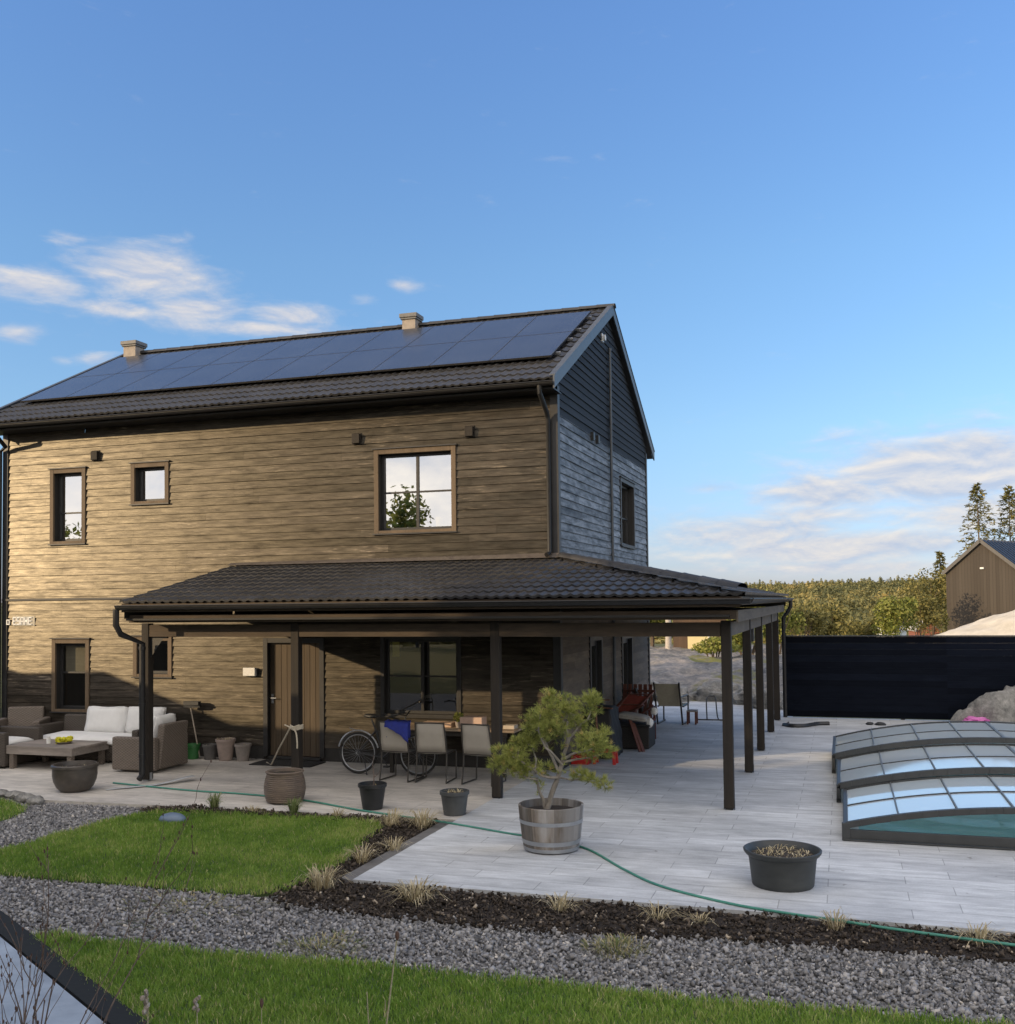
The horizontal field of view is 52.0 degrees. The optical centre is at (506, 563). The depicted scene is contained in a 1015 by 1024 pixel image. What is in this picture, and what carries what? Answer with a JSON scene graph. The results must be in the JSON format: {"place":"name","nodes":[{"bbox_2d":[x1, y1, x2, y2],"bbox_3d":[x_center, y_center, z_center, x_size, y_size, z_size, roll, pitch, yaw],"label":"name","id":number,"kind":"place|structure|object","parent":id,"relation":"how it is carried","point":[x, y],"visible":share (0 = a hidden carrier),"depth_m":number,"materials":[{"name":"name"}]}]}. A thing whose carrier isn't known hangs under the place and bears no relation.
{"place":"outdoors","nodes":[
{"label":"outdoors","id":0,"kind":"place"},
{"bbox_2d":[0,797,29,820],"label":"grass","id":1,"kind":"structure","parent":0,"point":[7,809],"depth_m":14.46,"materials":[{"name":"plant"}]},
{"bbox_2d":[0,937,104,1023],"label":"terrace slab","id":2,"kind":"structure","parent":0,"point":[68,1008],"depth_m":7.36,"materials":[{"name":"concrete"}]},
{"bbox_2d":[0,807,385,896],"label":"lawn","id":3,"kind":"structure","parent":0,"point":[212,889],"depth_m":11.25,"materials":[{"name":"plant"}]},
{"bbox_2d":[159,812,185,822],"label":"lawn dome","id":4,"kind":"structure","parent":3,"relation":"on","point":[173,816],"depth_m":13.54,"materials":[{"name":"white plastic"}]},
{"bbox_2d":[0,756,534,821],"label":"porch paving","id":5,"kind":"structure","parent":0,"point":[335,783],"depth_m":16.07,"materials":[{"name":"concrete"}]},
{"bbox_2d":[0,726,42,766],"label":"wicker armchair","id":6,"kind":"object","parent":5,"relation":"on","point":[31,732],"visible":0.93,"depth_m":18.83,"materials":[{"name":"wicker"}]},
{"bbox_2d":[0,706,50,725],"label":"wicker armchair","id":7,"kind":"object","parent":5,"relation":"on","point":[26,715],"visible":0.31,"depth_m":20.21,"materials":[{"name":"wicker"}]},
{"bbox_2d":[6,739,108,767],"bbox_3d":[-7.903,3.355,18.318,1.420,0.400,0.954,-1,-2,18],"label":"lounge table","id":8,"kind":"object","parent":5,"relation":"on","point":[72,749],"visible":0.95,"depth_m":18.04,"materials":[{"name":"grey wood"}]},
{"bbox_2d":[51,760,98,792],"bbox_3d":[-6.587,3.247,15.857,0.680,0.408,0.680,-1,-2,18],"label":"planter bowl","id":9,"kind":"object","parent":5,"relation":"on","point":[74,776],"visible":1,"depth_m":15.62,"materials":[{"name":"ceramic"}]},
{"bbox_2d":[33,714,138,760],"bbox_3d":[-7.551,3.198,19.227,2.500,0.710,1.046,-1,-2,18],"label":"wicker sofa","id":10,"kind":"object","parent":5,"relation":"on","point":[74,722],"visible":0.2,"depth_m":19.69,"materials":[{"name":"wicker"}]},
{"bbox_2d":[43,731,131,745],"bbox_3d":[-7.608,3.193,19.070,2.236,0.189,0.812,-1,-2,18],"label":"seat cushion","id":11,"kind":"object","parent":10,"relation":"on","point":[93,736],"visible":0.39,"depth_m":18.86,"materials":[{"name":"fabric"}]},
{"bbox_2d":[84,706,128,732],"bbox_3d":[-7.424,2.891,19.312,0.926,0.503,0.278,-1,-2,18],"label":"back cushion","id":12,"kind":"object","parent":11,"relation":"on","point":[105,719],"visible":0.91,"depth_m":19.20,"materials":[{"name":"fabric"}]},
{"bbox_2d":[124,706,166,732],"bbox_3d":[-6.630,2.871,19.080,0.810,0.499,0.277,-1,-2,18],"label":"back cushion","id":13,"kind":"object","parent":11,"relation":"on","point":[132,722],"visible":0.42,"depth_m":19.03,"materials":[{"name":"fabric"}]},
{"bbox_2d":[112,720,187,770],"bbox_3d":[-6.101,3.105,17.934,0.956,0.770,0.950,-1,-2,18],"label":"wicker armchair","id":14,"kind":"object","parent":5,"relation":"on","point":[170,745],"visible":0.77,"depth_m":17.58,"materials":[{"name":"wicker"}]},
{"bbox_2d":[183,701,200,755],"bbox_3d":[-5.771,3.021,19.109,0.414,0.984,0.177,-1,-2,18],"label":"broom","id":15,"kind":"object","parent":5,"relation":"on","point":[191,704],"visible":1,"depth_m":19.13,"materials":[{"name":"beige plastic"}]},
{"bbox_2d":[188,743,200,758],"bbox_3d":[-5.737,3.420,19.004,0.280,0.270,0.280,-1,-2,18],"label":"bucket","id":16,"kind":"object","parent":5,"relation":"on","point":[193,749],"visible":0.88,"depth_m":18.91,"materials":[{"name":"green plastic"}]},
{"bbox_2d":[202,743,216,759],"bbox_3d":[-5.404,3.413,18.928,0.272,0.270,0.272,-1,-2,18],"label":"plant pot","id":17,"kind":"object","parent":5,"relation":"on","point":[209,750],"visible":0.95,"depth_m":18.83,"materials":[{"name":"grey ceramic"}]},
{"bbox_2d":[215,737,235,760],"bbox_3d":[-5.078,3.330,18.773,0.358,0.418,0.358,0,-2,-10],"label":"plant pot","id":18,"kind":"object","parent":5,"relation":"on","point":[225,747],"visible":1,"depth_m":18.66,"materials":[{"name":"ceramic"}]},
{"bbox_2d":[234,743,251,760],"bbox_3d":[-4.751,3.383,18.708,0.310,0.300,0.310,-1,-2,18],"label":"plant pot","id":19,"kind":"object","parent":5,"relation":"on","point":[242,750],"visible":1,"depth_m":18.61,"materials":[{"name":"grey ceramic"}]},
{"bbox_2d":[264,767,305,803],"bbox_3d":[-3.155,3.152,14.773,0.588,0.440,0.588,-1,-2,18],"label":"planter bowl","id":20,"kind":"object","parent":5,"relation":"on","point":[281,785],"visible":0.98,"depth_m":14.55,"materials":[{"name":"brown ceramic"}]},
{"bbox_2d":[249,759,325,767],"bbox_3d":[-3.856,3.502,18.279,1.200,0.017,0.580,-1,-2,18],"label":"doormat","id":21,"kind":"object","parent":5,"relation":"on","point":[287,763],"visible":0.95,"depth_m":18.22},
{"bbox_2d":[358,756,386,809],"bbox_3d":[-1.839,2.977,14.206,0.394,0.720,0.394,-1,-2,18],"label":"plant pot","id":22,"kind":"object","parent":5,"relation":"on","point":[372,793],"visible":1,"depth_m":14.07,"materials":[{"name":"black plastic"}]},
{"bbox_2d":[338,710,437,775],"bbox_3d":[-1.954,2.920,16.958,1.765,1.027,0.601,-1,-2,18],"label":"bicycle","id":23,"kind":"object","parent":5,"relation":"on","point":[370,737],"visible":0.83,"depth_m":17.02,"materials":[{"name":"metal"}]},
{"bbox_2d":[378,721,423,782],"bbox_3d":[-1.685,2.944,16.518,0.531,0.943,0.596,-2,-2,24],"label":"dining chair","id":24,"kind":"object","parent":5,"relation":"on","point":[393,742],"visible":0.94,"depth_m":16.35,"materials":[{"name":"fabric"}]},
{"bbox_2d":[384,719,410,742],"bbox_3d":[-1.712,2.603,16.209,0.450,0.342,0.209,-1,-2,18],"label":"towel","id":25,"kind":"object","parent":24,"relation":"hanging from","point":[401,728],"visible":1,"depth_m":16.14,"materials":[{"name":"blue fabric"}]},
{"bbox_2d":[414,722,456,783],"bbox_3d":[-1.125,2.932,16.359,0.531,0.943,0.596,-1,-2,15],"label":"dining chair","id":26,"kind":"object","parent":5,"relation":"on","point":[430,737],"visible":1,"depth_m":16.14,"materials":[{"name":"beige fabric"}]},
{"bbox_2d":[440,788,468,815],"bbox_3d":[-0.694,3.149,13.768,0.394,0.319,0.394,-1,-2,18],"label":"plant pot","id":27,"kind":"object","parent":5,"relation":"on","point":[454,801],"visible":1,"depth_m":13.63,"materials":[{"name":"grey plastic"}]},
{"bbox_2d":[390,722,524,777],"bbox_3d":[-0.884,3.059,17.180,2.350,0.750,0.764,-1,-2,18],"label":"dining table","id":28,"kind":"object","parent":5,"relation":"on","point":[452,731],"visible":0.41,"depth_m":17.00,"materials":[{"name":"brown wood"}]},
{"bbox_2d":[460,715,486,727],"bbox_3d":[-0.550,2.581,16.994,0.380,0.183,0.250,-1,-2,18],"label":"box","id":29,"kind":"object","parent":28,"relation":"on","point":[474,719],"visible":0.69,"depth_m":16.89,"materials":[{"name":"cardboard"}]},
{"bbox_2d":[460,723,505,786],"bbox_3d":[-0.368,2.913,16.073,0.531,0.943,0.596,-2,-2,25],"label":"dining chair","id":30,"kind":"object","parent":5,"relation":"on","point":[476,740],"visible":0.77,"depth_m":15.87,"materials":[{"name":"beige fabric"}]},
{"bbox_2d":[113,782,1014,946],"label":"garden hose","id":31,"kind":"object","parent":5,"relation":"on","point":[810,916],"visible":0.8,"depth_m":9.89,"materials":[{"name":"rubber"}]},
{"bbox_2d":[1,603,939,767],"bbox_3d":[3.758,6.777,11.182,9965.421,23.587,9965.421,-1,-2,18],"label":"ground","id":32,"kind":"structure","parent":0,"point":[662,645],"depth_m":26.07,"materials":[{"name":"soil"}]},
{"bbox_2d":[0,910,149,1023],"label":"edging strip","id":33,"kind":"object","parent":32,"relation":"on","point":[76,988],"visible":0.67,"depth_m":7.76,"materials":[{"name":"metal"}]},
{"bbox_2d":[650,575,946,643],"bbox_3d":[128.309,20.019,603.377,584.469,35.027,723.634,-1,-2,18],"label":"forest","id":34,"kind":"object","parent":32,"relation":"on","point":[859,600],"visible":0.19,"depth_m":586.23,"materials":[{"name":"green plant"}]},
{"bbox_2d":[805,599,860,634],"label":"bush","id":35,"kind":"object","parent":32,"relation":"on","point":[839,620],"visible":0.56,"depth_m":57.60,"materials":[{"name":"green plant"}]},
{"bbox_2d":[842,618,878,634],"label":"bush","id":36,"kind":"object","parent":32,"relation":"on","point":[865,629],"visible":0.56,"depth_m":61.80,"materials":[{"name":"green plant"}]},
{"bbox_2d":[871,595,919,634],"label":"bush","id":37,"kind":"object","parent":32,"relation":"on","point":[889,623],"visible":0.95,"depth_m":57.61,"materials":[{"name":"green plant"}]},
{"bbox_2d":[894,574,950,634],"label":"bush","id":38,"kind":"object","parent":32,"relation":"on","point":[924,608],"visible":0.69,"depth_m":60.84,"materials":[{"name":"green plant"}]},
{"bbox_2d":[907,567,946,634],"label":"bush","id":39,"kind":"object","parent":32,"relation":"on","point":[938,586],"visible":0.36,"depth_m":68.79,"materials":[{"name":"green plant"}]},
{"bbox_2d":[915,550,947,634],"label":"spruce tree","id":40,"kind":"object","parent":32,"relation":"on","point":[939,556],"visible":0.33,"depth_m":88.91,"materials":[{"name":"green plant"}]},
{"bbox_2d":[945,482,1000,612],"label":"pine tree","id":41,"kind":"object","parent":32,"relation":"on","point":[974,492],"visible":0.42,"depth_m":82.64,"materials":[{"name":"green plant"}]},
{"bbox_2d":[941,539,1014,630],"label":"barn","id":42,"kind":"structure","parent":32,"relation":"on","point":[980,578],"depth_m":63.19,"materials":[{"name":"brown wood"}]},
{"bbox_2d":[989,484,1014,540],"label":"pine tree","id":43,"kind":"object","parent":32,"relation":"on","point":[1007,496],"visible":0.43,"depth_m":82.85,"materials":[{"name":"green plant"}]},
{"bbox_2d":[0,798,1014,1023],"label":"gravel","id":44,"kind":"structure","parent":0,"point":[704,963],"depth_m":8.50,"materials":[{"name":"gravel"}]},
{"bbox_2d":[104,888,279,930],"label":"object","id":45,"kind":"object","parent":44,"relation":"on","point":[193,894],"visible":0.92,"depth_m":9.88,"materials":[{"name":"gravel"}]},
{"bbox_2d":[274,928,375,961],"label":"weeds","id":46,"kind":"object","parent":44,"relation":"on","point":[325,939],"visible":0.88,"depth_m":8.64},
{"bbox_2d":[580,932,651,961],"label":"weeds","id":47,"kind":"object","parent":44,"relation":"on","point":[616,947],"visible":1,"depth_m":8.49,"materials":[{"name":"plant"}]},
{"bbox_2d":[0,0,1014,602],"label":"sky","id":48,"kind":"structure","parent":0,"point":[796,218],"materials":[{"name":"blue"}]},
{"bbox_2d":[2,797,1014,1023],"bbox_3d":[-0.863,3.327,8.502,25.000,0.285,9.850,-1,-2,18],"label":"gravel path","id":49,"kind":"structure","parent":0,"point":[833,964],"depth_m":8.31,"materials":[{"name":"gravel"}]},
{"bbox_2d":[0,760,211,1023],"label":"bare shrub","id":50,"kind":"object","parent":49,"relation":"on","point":[23,1021],"visible":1,"depth_m":3.99,"materials":[{"name":"plant"}]},
{"bbox_2d":[140,989,149,1023],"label":"dry stem","id":51,"kind":"object","parent":49,"relation":"on","point":[145,999],"visible":1,"depth_m":4.89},
{"bbox_2d":[31,922,1012,1023],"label":"lawn","id":52,"kind":"structure","parent":0,"point":[417,1005],"depth_m":7.37,"materials":[{"name":"plant"}]},
{"bbox_2d":[384,931,398,1023],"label":"dry stem","id":53,"kind":"object","parent":52,"relation":"on","point":[397,939],"visible":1,"depth_m":4.52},
{"bbox_2d":[139,803,1014,965],"bbox_3d":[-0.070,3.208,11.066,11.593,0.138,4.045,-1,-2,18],"label":"bark mulch","id":54,"kind":"object","parent":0,"point":[380,904],"visible":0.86,"depth_m":9.31,"materials":[{"name":"wood"}]},
{"bbox_2d":[281,796,303,813],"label":"grass tuft","id":55,"kind":"object","parent":54,"relation":"on","point":[295,805],"visible":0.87,"depth_m":13.94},
{"bbox_2d":[291,863,358,891],"bbox_3d":[-1.793,3.113,10.338,0.723,0.248,0.729,-1,-2,18],"label":"grass tuft","id":56,"kind":"object","parent":54,"relation":"on","point":[318,883],"visible":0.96,"depth_m":10.29,"materials":[{"name":"plant"}]},
{"bbox_2d":[343,842,380,864],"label":"grass tuft","id":57,"kind":"object","parent":54,"relation":"on","point":[363,856],"visible":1,"depth_m":11.34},
{"bbox_2d":[366,808,413,828],"bbox_3d":[-1.448,3.217,13.106,0.518,0.232,0.685,-2,-3,41],"label":"grass tuft","id":58,"kind":"object","parent":54,"relation":"on","point":[391,820],"visible":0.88,"depth_m":13.11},
{"bbox_2d":[377,875,448,908],"bbox_3d":[-0.851,3.103,9.865,0.814,0.212,0.841,-1,-2,18],"label":"grass tuft","id":59,"kind":"object","parent":54,"relation":"on","point":[418,894],"visible":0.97,"depth_m":9.82,"materials":[{"name":"plant"}]},
{"bbox_2d":[398,808,442,829],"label":"grass tuft","id":60,"kind":"object","parent":54,"relation":"on","point":[425,822],"visible":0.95,"depth_m":13.06,"materials":[{"name":"plant"}]},
{"bbox_2d":[538,891,594,911],"bbox_3d":[0.501,3.098,9.534,0.587,0.167,0.494,1,-2,-34],"label":"grass tuft","id":61,"kind":"object","parent":54,"relation":"on","point":[560,904],"visible":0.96,"depth_m":9.55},
{"bbox_2d":[634,900,679,920],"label":"grass tuft","id":62,"kind":"object","parent":54,"relation":"on","point":[658,917],"visible":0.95,"depth_m":9.24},
{"bbox_2d":[807,908,858,930],"bbox_3d":[2.811,3.041,8.885,0.390,0.182,0.406,0,-2,-21],"label":"grass tuft","id":63,"kind":"object","parent":54,"relation":"on","point":[836,928],"visible":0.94,"depth_m":8.88,"materials":[{"name":"plant"}]},
{"bbox_2d":[939,921,1009,946],"bbox_3d":[3.809,3.028,8.498,0.623,0.157,0.580,-1,-2,18],"label":"grass tuft","id":64,"kind":"object","parent":54,"relation":"on","point":[983,932],"visible":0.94,"depth_m":8.49,"materials":[{"name":"plant"}]},
{"bbox_2d":[352,701,1014,935],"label":"patio","id":65,"kind":"structure","parent":0,"point":[658,813],"depth_m":11.73,"materials":[{"name":"concrete"}]},
{"bbox_2d":[0,303,654,770],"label":"house","id":66,"kind":"structure","parent":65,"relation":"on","point":[132,469],"depth_m":19.19,"materials":[{"name":"wood"}]},
{"bbox_2d":[48,466,86,544],"bbox_3d":[-8.565,-1.128,20.433,0.900,1.518,0.262,-1,-2,18],"label":"window","id":67,"kind":"structure","parent":66,"relation":"in","point":[67,484],"depth_m":20.48,"materials":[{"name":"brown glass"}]},
{"bbox_2d":[49,638,90,713],"bbox_3d":[-8.450,2.168,20.293,0.940,1.458,0.272,-1,-2,18],"label":"window","id":68,"kind":"structure","parent":66,"relation":"in","point":[77,649],"depth_m":20.34,"materials":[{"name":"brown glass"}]},
{"bbox_2d":[128,460,169,505],"bbox_3d":[-6.766,-1.534,19.865,0.910,0.828,0.262,-1,-2,18],"label":"window","id":69,"kind":"structure","parent":66,"relation":"in","point":[149,479],"depth_m":19.89,"materials":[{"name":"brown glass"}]},
{"bbox_2d":[131,635,172,678],"bbox_3d":[-6.667,1.752,19.726,0.920,0.808,0.262,-1,-2,18],"label":"window","id":70,"kind":"structure","parent":66,"relation":"in","point":[156,674],"depth_m":19.71,"materials":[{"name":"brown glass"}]},
{"bbox_2d":[263,638,324,760],"bbox_3d":[-3.811,2.424,18.774,1.230,2.180,0.196,-1,-2,18],"label":"door","id":71,"kind":"structure","parent":66,"relation":"in","point":[276,651],"depth_m":18.80,"materials":[{"name":"wood"}]},
{"bbox_2d":[371,443,456,534],"bbox_3d":[-1.580,-1.283,18.182,1.600,1.528,0.262,-1,-2,18],"label":"window","id":72,"kind":"structure","parent":66,"relation":"in","point":[415,486],"depth_m":18.22,"materials":[{"name":"brown glass"}]},
{"bbox_2d":[379,637,461,718],"bbox_3d":[-1.468,1.933,18.041,1.560,1.448,0.262,-1,-2,18],"label":"window","id":73,"kind":"structure","parent":66,"relation":"in","point":[385,675],"depth_m":18.04,"materials":[{"name":"brown wood"}]},
{"bbox_2d":[113,552,793,809],"bbox_3d":[0.253,1.719,20.040,9.734,3.609,11.456,-1,-2,18],"label":"veranda","id":74,"kind":"object","parent":66,"relation":"attached to","point":[572,581],"visible":1,"depth_m":15.59,"materials":[{"name":"tile"}]},
{"bbox_2d":[266,724,303,764],"bbox_3d":[-3.647,2.973,17.030,0.298,0.995,2.899,0,-2,-19],"label":"rope","id":75,"kind":"object","parent":74,"relation":"attached to","point":[296,727],"visible":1,"depth_m":15.81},
{"bbox_2d":[589,637,603,704],"bbox_3d":[1.616,2.426,19.690,0.196,2.120,1.040,-1,-2,18],"label":"door","id":76,"kind":"structure","parent":66,"relation":"in","point":[596,643],"depth_m":20.07,"materials":[{"name":"glass"}]},
{"bbox_2d":[621,637,633,698],"bbox_3d":[2.531,2.553,22.523,0.196,2.050,1.160,-1,-2,18],"label":"door","id":77,"kind":"structure","parent":66,"relation":"in","point":[627,642],"depth_m":22.90,"materials":[{"name":"glass"}]},
{"bbox_2d":[619,476,636,549],"bbox_3d":[2.569,-1.098,22.924,0.262,1.508,1.620,-1,-2,18],"label":"window","id":78,"kind":"structure","parent":66,"relation":"in","point":[627,487],"depth_m":23.51,"materials":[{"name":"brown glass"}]},
{"bbox_2d":[341,821,452,881],"bbox_3d":[-1.195,3.409,12.002,0.178,0.282,2.970,-1,-2,18],"label":"paving edge","id":79,"kind":"object","parent":65,"relation":"attached to","point":[357,872],"visible":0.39,"depth_m":11.66,"materials":[{"name":"concrete"}]},
{"bbox_2d":[518,798,583,853],"bbox_3d":[0.500,2.964,11.780,0.744,0.493,0.744,-1,-2,18],"label":"barrel planter","id":80,"kind":"object","parent":65,"relation":"on","point":[556,828],"visible":0.98,"depth_m":11.50,"materials":[{"name":"wood"}]},
{"bbox_2d":[486,687,618,808],"bbox_3d":[0.531,2.102,11.780,1.517,1.446,0.747,-1,-2,18],"label":"pine tree","id":81,"kind":"object","parent":80,"relation":"in","point":[540,723],"visible":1,"depth_m":11.75,"materials":[{"name":"green plant"}]},
{"bbox_2d":[583,699,622,758],"bbox_3d":[1.717,2.921,18.748,0.598,1.040,0.940,-1,-2,18],"label":"covered grill","id":82,"kind":"object","parent":65,"relation":"on","point":[609,716],"visible":0.5,"depth_m":18.48,"materials":[{"name":"black fabric"}]},
{"bbox_2d":[628,719,644,751],"bbox_3d":[2.401,3.176,19.352,0.120,0.611,0.372,1,-2,-31],"label":"plank bundle","id":83,"kind":"object","parent":65,"relation":"on","point":[639,744],"visible":1,"depth_m":19.32,"materials":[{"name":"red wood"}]},
{"bbox_2d":[619,720,655,748],"bbox_3d":[2.374,3.249,19.860,0.840,0.450,0.720,-1,-2,18],"label":"wicker chest","id":84,"kind":"object","parent":65,"relation":"on","point":[646,734],"visible":0.47,"depth_m":19.53,"materials":[{"name":"black plastic"}]},
{"bbox_2d":[619,711,649,721],"bbox_3d":[2.386,2.888,19.657,0.592,0.179,0.479,-1,-2,18],"label":"grey cushion","id":85,"kind":"object","parent":84,"relation":"on","point":[632,716],"visible":0.86,"depth_m":19.47,"materials":[{"name":"fabric"}]},
{"bbox_2d":[616,691,653,713],"bbox_3d":[2.412,2.750,20.027,0.942,0.527,0.784,-1,-2,18],"label":"folded deckchair","id":86,"kind":"object","parent":84,"relation":"on","point":[630,701],"visible":0.68,"depth_m":20.10,"materials":[{"name":"red wood"}]},
{"bbox_2d":[619,684,656,738],"bbox_3d":[2.619,2.988,20.919,0.702,1.083,0.749,-1,-2,18],"label":"wooden armchair","id":87,"kind":"object","parent":65,"relation":"on","point":[640,690],"visible":0.44,"depth_m":21.20,"materials":[{"name":"red wood"}]},
{"bbox_2d":[653,682,688,724],"bbox_3d":[3.738,3.135,23.610,0.679,0.968,0.997,-1,-2,18],"label":"reclining chair","id":88,"kind":"object","parent":65,"relation":"on","point":[668,694],"visible":0.95,"depth_m":23.34,"materials":[{"name":"fabric"}]},
{"bbox_2d":[752,691,782,709],"bbox_3d":[6.762,3.599,26.701,1.321,0.728,0.902,-1,-2,18],"label":"rock","id":89,"kind":"object","parent":65,"relation":"on","point":[765,700],"visible":0.14,"depth_m":26.45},
{"bbox_2d":[743,840,821,892],"bbox_3d":[2.701,2.965,10.196,0.752,0.352,0.752,-1,-2,18],"label":"tub","id":90,"kind":"object","parent":65,"relation":"on","point":[786,866],"visible":1,"depth_m":9.97,"materials":[{"name":"plastic"}]},
{"bbox_2d":[782,721,829,727],"bbox_3d":[6.537,3.529,22.815,0.931,0.108,0.817,-2,-2,28],"label":"pool brush hose","id":91,"kind":"object","parent":65,"relation":"on","point":[787,724],"visible":0.99,"depth_m":22.70,"materials":[{"name":"black plastic"}]},
{"bbox_2d":[781,635,1014,719],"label":"fence","id":92,"kind":"object","parent":65,"relation":"on","point":[904,677],"visible":0.79,"depth_m":23.80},
{"bbox_2d":[832,721,1014,849],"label":"pool enclosure","id":93,"kind":"object","parent":65,"relation":"on","point":[872,763],"visible":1,"depth_m":13.93,"materials":[{"name":"glass"}]},
{"bbox_2d":[950,685,1014,721],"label":"boulder","id":94,"kind":"object","parent":65,"relation":"on","point":[998,706],"visible":0.88,"depth_m":22.43,"materials":[{"name":"stone"}]},
{"bbox_2d":[650,645,960,701],"bbox_3d":[6.818,3.857,43.722,30.000,1.141,32.400,-1,-2,18],"label":"rock outcrop","id":95,"kind":"object","parent":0,"point":[693,671],"visible":0.09,"depth_m":32.32,"materials":[{"name":"stone"}]},
{"bbox_2d":[673,620,720,651],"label":"garden shed","id":96,"kind":"structure","parent":95,"relation":"on","point":[685,642],"depth_m":43.65,"materials":[{"name":"yellow paint"}]},
{"bbox_2d":[690,680,740,701],"bbox_3d":[5.805,3.737,28.971,1.618,1.001,1.253,-1,-2,18],"label":"rock","id":97,"kind":"object","parent":95,"relation":"on","point":[704,691],"visible":0.32,"depth_m":28.56,"materials":[{"name":"stone"}]},
{"bbox_2d":[691,637,742,656],"bbox_3d":[7.318,3.066,36.336,1.797,1.183,1.726,-1,-2,18],"label":"bush","id":98,"kind":"object","parent":95,"relation":"on","point":[711,644],"visible":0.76,"depth_m":36.11,"materials":[{"name":"green plant"}]},
{"bbox_2d":[719,619,772,654],"bbox_3d":[8.757,2.811,37.927,2.021,2.035,1.983,-1,-2,18],"label":"bush","id":99,"kind":"object","parent":95,"relation":"on","point":[738,638],"visible":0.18,"depth_m":37.61,"materials":[{"name":"green plant"}]},
{"bbox_2d":[733,688,765,704],"bbox_3d":[6.498,3.646,27.845,1.445,0.738,1.008,-1,-2,18],"label":"rock","id":100,"kind":"object","parent":95,"relation":"on","point":[738,697],"visible":0.22,"depth_m":27.53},
{"bbox_2d":[764,589,806,653],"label":"bush","id":101,"kind":"object","parent":95,"relation":"on","point":[790,617],"visible":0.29,"depth_m":40.61,"materials":[{"name":"green plant"}]},
{"bbox_2d":[784,597,831,634],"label":"bush","id":102,"kind":"object","parent":95,"relation":"on","point":[817,619],"visible":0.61,"depth_m":42.05,"materials":[{"name":"green plant"}]},
{"bbox_2d":[859,774,1014,837],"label":"water","id":103,"kind":"structure","parent":0,"point":[998,825],"depth_m":13.27,"materials":[{"name":"teal liquid"}]},
{"bbox_2d":[937,610,1014,634],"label":"sand bank","id":104,"kind":"structure","parent":0,"point":[1002,624],"depth_m":48.78,"materials":[{"name":"sand"}]},
{"bbox_3d":[-6.222,3.152,17.970,0.681,0.165,0.659,-1,-2,18],"label":"seat cushion","id":105,"kind":"object","parent":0,"visible":0},
{"bbox_2d":[153,713,175,737],"bbox_3d":[-5.934,2.817,17.912,0.289,0.458,0.547,-1,-2,18],"label":"back cushion","id":106,"kind":"object","parent":105,"relation":"on","point":[158,720],"visible":0.43,"depth_m":17.71,"materials":[{"name":"fabric"}]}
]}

